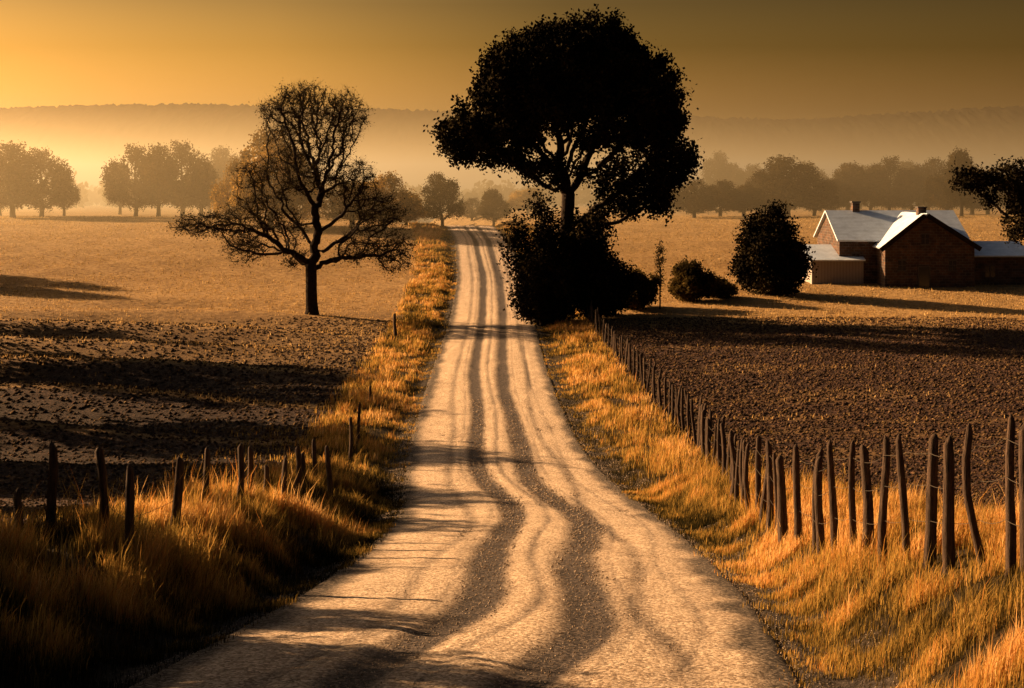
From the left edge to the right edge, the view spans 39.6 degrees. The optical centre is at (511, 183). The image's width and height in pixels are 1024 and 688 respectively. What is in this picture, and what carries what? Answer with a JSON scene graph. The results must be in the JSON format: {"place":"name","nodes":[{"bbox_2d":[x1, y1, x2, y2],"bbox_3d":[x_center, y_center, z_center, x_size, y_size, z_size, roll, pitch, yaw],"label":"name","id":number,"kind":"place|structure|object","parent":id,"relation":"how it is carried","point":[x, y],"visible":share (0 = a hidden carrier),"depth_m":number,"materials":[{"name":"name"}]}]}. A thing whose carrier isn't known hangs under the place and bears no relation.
{"place":"outdoors","nodes":[
{"label":"outdoors","id":0,"kind":"place"},
{"bbox_2d":[0,103,789,157],"bbox_3d":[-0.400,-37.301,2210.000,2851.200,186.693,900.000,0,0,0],"label":"forested hill","id":1,"kind":"structure","parent":0,"point":[110,130],"depth_m":2058.04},
{"bbox_2d":[73,225,942,687],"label":"gravel road","id":2,"kind":"structure","parent":0,"point":[489,353],"depth_m":22.32,"materials":[{"name":"beige gravel"}]},
{"bbox_2d":[0,203,1023,687],"bbox_3d":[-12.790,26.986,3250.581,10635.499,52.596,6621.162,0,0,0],"label":"ground","id":3,"kind":"structure","parent":0,"point":[176,313],"depth_m":101.14,"materials":[{"name":"brown soil"}]},
{"bbox_2d":[0,155,9,215],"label":"deciduous tree","id":4,"kind":"object","parent":3,"relation":"on","point":[2,207],"visible":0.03,"depth_m":239.80,"materials":[{"name":"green plant"}]},
{"bbox_2d":[0,139,52,217],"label":"deciduous tree","id":5,"kind":"object","parent":3,"relation":"on","point":[26,178],"visible":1,"depth_m":223.82,"materials":[{"name":"brown plant"}]},
{"bbox_2d":[4,145,75,216],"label":"deciduous tree","id":6,"kind":"object","parent":3,"relation":"on","point":[53,170],"visible":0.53,"depth_m":231.60,"materials":[{"name":"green plant"}]},
{"bbox_2d":[48,172,80,215],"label":"deciduous tree","id":7,"kind":"object","parent":3,"relation":"on","point":[65,207],"visible":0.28,"depth_m":239.63,"materials":[{"name":"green plant"}]},
{"bbox_2d":[102,162,132,214],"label":"deciduous tree","id":8,"kind":"object","parent":3,"relation":"on","point":[120,207],"visible":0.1,"depth_m":269.64,"materials":[{"name":"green plant"}]},
{"bbox_2d":[99,143,165,215],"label":"deciduous tree","id":9,"kind":"object","parent":3,"relation":"on","point":[121,191],"visible":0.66,"depth_m":234.18,"materials":[{"name":"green plant"}]},
{"bbox_2d":[131,142,190,216],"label":"deciduous tree","id":10,"kind":"object","parent":3,"relation":"on","point":[155,159],"visible":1,"depth_m":230.86,"materials":[{"name":"brown plant"}]},
{"bbox_2d":[149,139,214,215],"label":"deciduous tree","id":11,"kind":"object","parent":3,"relation":"on","point":[181,152],"visible":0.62,"depth_m":237.26,"materials":[{"name":"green plant"}]},
{"bbox_2d":[0,385,371,557],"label":"wooden post fence","id":12,"kind":"object","parent":3,"relation":"on","point":[129,494],"visible":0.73,"depth_m":22.38,"materials":[{"name":"brown wood"}]},
{"bbox_2d":[185,167,219,215],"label":"deciduous tree","id":13,"kind":"object","parent":3,"relation":"on","point":[213,177],"visible":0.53,"depth_m":238.92,"materials":[{"name":"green plant"}]},
{"bbox_2d":[189,163,228,212],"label":"deciduous tree","id":14,"kind":"object","parent":3,"relation":"on","point":[209,210],"visible":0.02,"depth_m":299.55,"materials":[{"name":"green plant"}]},
{"bbox_2d":[200,144,244,202],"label":"deciduous tree","id":15,"kind":"object","parent":3,"relation":"on","point":[220,160],"visible":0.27,"depth_m":288.75,"materials":[{"name":"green plant"}]},
{"bbox_2d":[0,220,458,687],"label":"verge grass","id":16,"kind":"structure","parent":3,"relation":"on","point":[190,554],"depth_m":22.10,"materials":[{"name":"yellow plant"}]},
{"bbox_2d":[208,156,265,225],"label":"deciduous tree","id":17,"kind":"object","parent":3,"relation":"on","point":[222,192],"visible":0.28,"depth_m":194.45,"materials":[{"name":"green plant"}]},
{"bbox_2d":[228,124,315,226],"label":"deciduous tree","id":18,"kind":"object","parent":3,"relation":"on","point":[256,143],"visible":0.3,"depth_m":188.69,"materials":[{"name":"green plant"}]},
{"bbox_2d":[163,77,418,314],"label":"bare tree","id":19,"kind":"object","parent":3,"relation":"on","point":[316,170],"visible":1,"depth_m":114.30,"materials":[{"name":"brown plant"}]},
{"bbox_2d":[271,158,328,225],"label":"deciduous tree","id":20,"kind":"object","parent":3,"relation":"on","point":[306,209],"visible":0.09,"depth_m":194.57,"materials":[{"name":"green plant"}]},
{"bbox_2d":[319,177,384,227],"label":"deciduous tree","id":21,"kind":"object","parent":3,"relation":"on","point":[333,208],"visible":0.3,"depth_m":190.78,"materials":[{"name":"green plant"}]},
{"bbox_2d":[350,170,424,228],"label":"deciduous tree","id":22,"kind":"object","parent":3,"relation":"on","point":[392,181],"visible":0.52,"depth_m":189.21,"materials":[{"name":"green plant"}]},
{"bbox_2d":[393,313,396,335],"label":"marker post","id":23,"kind":"object","parent":3,"relation":"on","point":[394,325],"visible":0.83,"depth_m":100.00,"materials":[{"name":"brown wood"}]},
{"bbox_2d":[393,190,427,224],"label":"deciduous tree","id":24,"kind":"object","parent":3,"relation":"on","point":[424,212],"visible":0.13,"depth_m":195.79,"materials":[{"name":"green plant"}]},
{"bbox_2d":[419,171,467,225],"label":"deciduous tree","id":25,"kind":"object","parent":3,"relation":"on","point":[447,195],"visible":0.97,"depth_m":201.33,"materials":[{"name":"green plant"}]},
{"bbox_2d":[455,197,483,220],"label":"deciduous tree","id":26,"kind":"object","parent":3,"relation":"on","point":[472,213],"visible":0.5,"depth_m":259.51,"materials":[{"name":"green plant"}]},
{"bbox_2d":[477,187,512,225],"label":"deciduous tree","id":27,"kind":"object","parent":3,"relation":"on","point":[488,210],"visible":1,"depth_m":231.39,"materials":[{"name":"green plant"}]},
{"bbox_2d":[4,171,1003,210],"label":"distant treeline","id":28,"kind":"object","parent":3,"relation":"on","point":[92,197],"visible":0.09,"depth_m":454.73,"materials":[{"name":"brown plant"}]},
{"bbox_2d":[0,422,1017,525],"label":"field weeds","id":29,"kind":"object","parent":3,"relation":"on","point":[275,459],"visible":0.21,"depth_m":49.92,"materials":[{"name":"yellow plant"}]},
{"bbox_2d":[0,316,1023,541],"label":"soil clods","id":30,"kind":"object","parent":3,"relation":"on","point":[680,378],"visible":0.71,"depth_m":71.48,"materials":[{"name":"brown soil"}]},
{"bbox_2d":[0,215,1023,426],"bbox_3d":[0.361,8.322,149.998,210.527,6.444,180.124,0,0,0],"label":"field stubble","id":31,"kind":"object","parent":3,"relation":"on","point":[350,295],"visible":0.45,"depth_m":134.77,"materials":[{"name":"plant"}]},
{"bbox_2d":[506,186,547,212],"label":"deciduous tree","id":32,"kind":"object","parent":3,"relation":"on","point":[515,198],"visible":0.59,"depth_m":278.66,"materials":[{"name":"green plant"}]},
{"bbox_2d":[491,183,588,324],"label":"undergrowth bush","id":33,"kind":"object","parent":3,"relation":"on","point":[560,238],"visible":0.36,"depth_m":111.36,"materials":[{"name":"green plant"}]},
{"bbox_2d":[511,225,584,326],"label":"undergrowth bush","id":34,"kind":"object","parent":3,"relation":"on","point":[546,290],"visible":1,"depth_m":108.97,"materials":[{"name":"green plant"}]},
{"bbox_2d":[423,4,704,316],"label":"oak tree","id":35,"kind":"object","parent":3,"relation":"on","point":[531,83],"visible":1,"depth_m":112.87,"materials":[{"name":"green plant"}]},
{"bbox_2d":[565,201,630,318],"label":"undergrowth bush","id":36,"kind":"object","parent":3,"relation":"on","point":[599,282],"visible":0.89,"depth_m":111.58,"materials":[{"name":"green plant"}]},
{"bbox_2d":[593,182,643,212],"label":"deciduous tree","id":37,"kind":"object","parent":3,"relation":"on","point":[609,193],"visible":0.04,"depth_m":298.24,"materials":[{"name":"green plant"}]},
{"bbox_2d":[600,254,644,315],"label":"undergrowth bush","id":38,"kind":"object","parent":3,"relation":"on","point":[632,278],"visible":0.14,"depth_m":115.19,"materials":[{"name":"green plant"}]},
{"bbox_2d":[622,267,665,309],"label":"hedge bush","id":39,"kind":"object","parent":3,"relation":"on","point":[645,295],"visible":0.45,"depth_m":119.16,"materials":[{"name":"green plant"}]},
{"bbox_2d":[653,240,666,308],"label":"sapling","id":40,"kind":"object","parent":3,"relation":"on","point":[660,250],"visible":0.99,"depth_m":118.98,"materials":[{"name":"green plant"}]},
{"bbox_2d":[665,255,722,302],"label":"hedge bush","id":41,"kind":"object","parent":3,"relation":"on","point":[692,281],"visible":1,"depth_m":123.11,"materials":[{"name":"green plant"}]},
{"bbox_2d":[671,178,723,217],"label":"deciduous tree","id":42,"kind":"object","parent":3,"relation":"on","point":[692,205],"visible":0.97,"depth_m":229.20,"materials":[{"name":"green plant"}]},
{"bbox_2d":[696,150,735,208],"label":"deciduous tree","id":43,"kind":"object","parent":3,"relation":"on","point":[716,168],"visible":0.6,"depth_m":378.43,"materials":[{"name":"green plant"}]},
{"bbox_2d":[698,179,747,216],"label":"deciduous tree","id":44,"kind":"object","parent":3,"relation":"on","point":[724,186],"visible":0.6,"depth_m":234.90,"materials":[{"name":"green plant"}]},
{"bbox_2d":[710,275,738,298],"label":"hedge bush","id":45,"kind":"object","parent":3,"relation":"on","point":[727,289],"visible":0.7,"depth_m":125.01,"materials":[{"name":"green plant"}]},
{"bbox_2d":[721,162,744,183],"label":"deciduous tree","id":46,"kind":"object","parent":3,"relation":"on","point":[736,167],"visible":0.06,"depth_m":388.14,"materials":[{"name":"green plant"}]},
{"bbox_2d":[720,183,766,216],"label":"deciduous tree","id":47,"kind":"object","parent":3,"relation":"on","point":[751,203],"visible":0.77,"depth_m":236.70,"materials":[{"name":"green plant"}]},
{"bbox_2d":[732,163,774,193],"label":"deciduous tree","id":48,"kind":"object","parent":3,"relation":"on","point":[743,175],"visible":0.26,"depth_m":368.86,"materials":[{"name":"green plant"}]},
{"bbox_2d":[494,218,1023,687],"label":"verge grass","id":49,"kind":"structure","parent":3,"relation":"on","point":[695,494],"depth_m":21.42,"materials":[{"name":"yellow plant"}]},
{"bbox_2d":[742,170,786,213],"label":"deciduous tree","id":50,"kind":"object","parent":3,"relation":"on","point":[749,181],"visible":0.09,"depth_m":254.57,"materials":[{"name":"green plant"}]},
{"bbox_2d":[726,197,818,296],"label":"round bush","id":51,"kind":"object","parent":3,"relation":"on","point":[772,258],"visible":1,"depth_m":126.61,"materials":[{"name":"green plant"}]},
{"bbox_2d":[748,154,832,216],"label":"deciduous tree","id":52,"kind":"object","parent":3,"relation":"on","point":[783,177],"visible":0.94,"depth_m":238.41,"materials":[{"name":"brown plant"}]},
{"bbox_2d":[586,300,1023,577],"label":"wooden post fence","id":53,"kind":"object","parent":3,"relation":"on","point":[738,463],"visible":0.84,"depth_m":21.90,"materials":[{"name":"brown wood"}]},
{"bbox_2d":[791,161,828,199],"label":"deciduous tree","id":54,"kind":"object","parent":3,"relation":"on","point":[822,173],"visible":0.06,"depth_m":368.73,"materials":[{"name":"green plant"}]},
{"bbox_2d":[785,172,839,215],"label":"deciduous tree","id":55,"kind":"object","parent":3,"relation":"on","point":[831,202],"visible":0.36,"depth_m":249.00,"materials":[{"name":"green plant"}]},
{"bbox_2d":[805,261,840,283],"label":"lean to walls","id":56,"kind":"structure","parent":3,"relation":"on","point":[828,272],"depth_m":137.60,"materials":[{"name":"brown wood"}]},
{"bbox_2d":[819,178,857,209],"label":"deciduous tree","id":57,"kind":"object","parent":3,"relation":"on","point":[847,197],"visible":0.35,"depth_m":268.69,"materials":[{"name":"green plant"}]},
{"bbox_2d":[817,237,876,282],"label":"walls","id":58,"kind":"structure","parent":3,"relation":"on","point":[867,250],"depth_m":138.20,"materials":[{"name":"brick"}]},
{"bbox_2d":[817,217,835,239],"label":"gable","id":59,"kind":"structure","parent":58,"relation":"on","point":[826,230],"depth_m":143.85,"materials":[{"name":"brick"}]},
{"bbox_2d":[851,203,859,211],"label":"chimney","id":60,"kind":"object","parent":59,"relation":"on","point":[855,207],"visible":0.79,"depth_m":142.80,"materials":[{"name":"brick"}]},
{"bbox_2d":[805,244,865,260],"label":"lean to roof","id":61,"kind":"object","parent":58,"relation":"on","point":[825,252],"visible":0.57,"depth_m":138.46,"materials":[{"name":"metal"}]},
{"bbox_2d":[828,160,876,209],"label":"deciduous tree","id":62,"kind":"object","parent":3,"relation":"on","point":[854,179],"visible":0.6,"depth_m":278.52,"materials":[{"name":"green plant"}]},
{"bbox_2d":[841,261,863,283],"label":"lean to walls","id":63,"kind":"structure","parent":3,"relation":"on","point":[852,272],"depth_m":137.60,"materials":[{"name":"brown wood"}]},
{"bbox_2d":[848,164,869,208],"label":"deciduous tree","id":64,"kind":"object","parent":3,"relation":"on","point":[863,166],"visible":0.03,"depth_m":378.64,"materials":[{"name":"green plant"}]},
{"bbox_2d":[860,162,891,209],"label":"deciduous tree","id":65,"kind":"object","parent":3,"relation":"on","point":[871,206],"visible":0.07,"depth_m":289.01,"materials":[{"name":"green plant"}]},
{"bbox_2d":[865,155,921,209],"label":"deciduous tree","id":66,"kind":"object","parent":3,"relation":"on","point":[881,184],"visible":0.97,"depth_m":278.90,"materials":[{"name":"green plant"}]},
{"bbox_2d":[887,160,921,209],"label":"deciduous tree","id":67,"kind":"object","parent":3,"relation":"on","point":[906,164],"visible":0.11,"depth_m":359.06,"materials":[{"name":"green plant"}]},
{"bbox_2d":[890,168,932,209],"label":"deciduous tree","id":68,"kind":"object","parent":3,"relation":"on","point":[919,199],"visible":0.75,"depth_m":278.77,"materials":[{"name":"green plant"}]},
{"bbox_2d":[909,156,947,209],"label":"deciduous tree","id":69,"kind":"object","parent":3,"relation":"on","point":[930,169],"visible":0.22,"depth_m":288.74,"materials":[{"name":"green plant"}]},
{"bbox_2d":[890,216,971,246],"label":"wing gable","id":70,"kind":"structure","parent":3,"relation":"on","point":[939,236],"depth_m":135.00,"materials":[{"name":"brown brick"}]},
{"bbox_2d":[825,210,969,241],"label":"roof front","id":71,"kind":"structure","parent":70,"relation":"on","point":[862,226],"depth_m":140.84,"materials":[{"name":"metal"}]},
{"bbox_2d":[813,211,826,236],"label":"roof back","id":72,"kind":"structure","parent":71,"relation":"attached to","point":[820,224],"depth_m":146.09,"materials":[{"name":"stone"}]},
{"bbox_2d":[872,212,925,248],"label":"wing roof","id":73,"kind":"structure","parent":70,"relation":"on","point":[903,220],"depth_m":137.41,"materials":[{"name":"grey metal"}]},
{"bbox_2d":[880,214,925,251],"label":"bargeboard","id":74,"kind":"object","parent":70,"relation":"attached to","point":[904,231],"visible":1,"depth_m":134.57,"materials":[{"name":"wood"}]},
{"bbox_2d":[916,208,925,214],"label":"chimney front","id":75,"kind":"object","parent":70,"relation":"on","point":[920,210],"visible":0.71,"depth_m":136.00,"materials":[{"name":"brick"}]},
{"bbox_2d":[921,234,928,243],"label":"window glass","id":76,"kind":"object","parent":70,"relation":"attached to","point":[923,238],"visible":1,"depth_m":134.97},
{"bbox_2d":[926,214,981,250],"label":"bargeboard","id":77,"kind":"object","parent":70,"relation":"attached to","point":[954,232],"visible":1,"depth_m":134.57,"materials":[{"name":"brown wood"}]},
{"bbox_2d":[919,166,975,210],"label":"deciduous tree","id":78,"kind":"object","parent":3,"relation":"on","point":[937,180],"visible":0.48,"depth_m":249.64,"materials":[{"name":"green plant"}]},
{"bbox_2d":[942,145,982,216],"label":"deciduous tree","id":79,"kind":"object","parent":3,"relation":"on","point":[957,196],"visible":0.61,"depth_m":234.27,"materials":[{"name":"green plant"}]},
{"bbox_2d":[941,165,1002,214],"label":"deciduous tree","id":80,"kind":"object","parent":3,"relation":"on","point":[973,206],"visible":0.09,"depth_m":261.01,"materials":[{"name":"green plant"}]},
{"bbox_2d":[945,154,1023,244],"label":"walnut tree","id":81,"kind":"object","parent":3,"relation":"on","point":[1010,184],"visible":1,"depth_m":120.52,"materials":[{"name":"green plant"}]},
{"bbox_2d":[966,192,1006,214],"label":"deciduous tree","id":82,"kind":"object","parent":3,"relation":"on","point":[988,211],"visible":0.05,"depth_m":269.16,"materials":[{"name":"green plant"}]},
{"bbox_2d":[975,257,1023,284],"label":"side wing walls","id":83,"kind":"structure","parent":3,"relation":"on","point":[1009,270],"depth_m":137.20,"materials":[{"name":"brick"}]},
{"bbox_2d":[985,266,994,276],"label":"window glass","id":84,"kind":"object","parent":83,"relation":"attached to","point":[989,271],"visible":1,"depth_m":137.17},
{"bbox_2d":[973,241,1023,256],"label":"side wing roof","id":85,"kind":"structure","parent":83,"relation":"on","point":[996,249],"depth_m":138.51,"materials":[{"name":"stone"}]},
{"bbox_2d":[0,0,1023,119],"label":"sky","id":86,"kind":"structure","parent":0,"point":[771,59],"materials":[{"name":"orange"}]},
{"bbox_2d":[7,142,1021,204],"bbox_3d":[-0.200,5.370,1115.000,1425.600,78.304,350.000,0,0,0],"label":"forested hill","id":87,"kind":"structure","parent":0,"point":[415,165],"depth_m":1060.01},
{"bbox_2d":[565,106,1023,174],"bbox_3d":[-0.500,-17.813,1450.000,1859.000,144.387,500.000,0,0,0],"label":"forested hill","id":88,"kind":"structure","parent":0,"point":[984,135],"depth_m":1373.22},
{"bbox_2d":[876,247,974,286],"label":"wing walls","id":89,"kind":"structure","parent":0,"point":[934,258],"depth_m":135.00,"materials":[{"name":"brown brick"}]},
{"bbox_2d":[919,267,928,286],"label":"door","id":90,"kind":"structure","parent":89,"relation":"attached to","point":[923,276],"depth_m":134.95,"materials":[{"name":"brown wood"}]}
]}

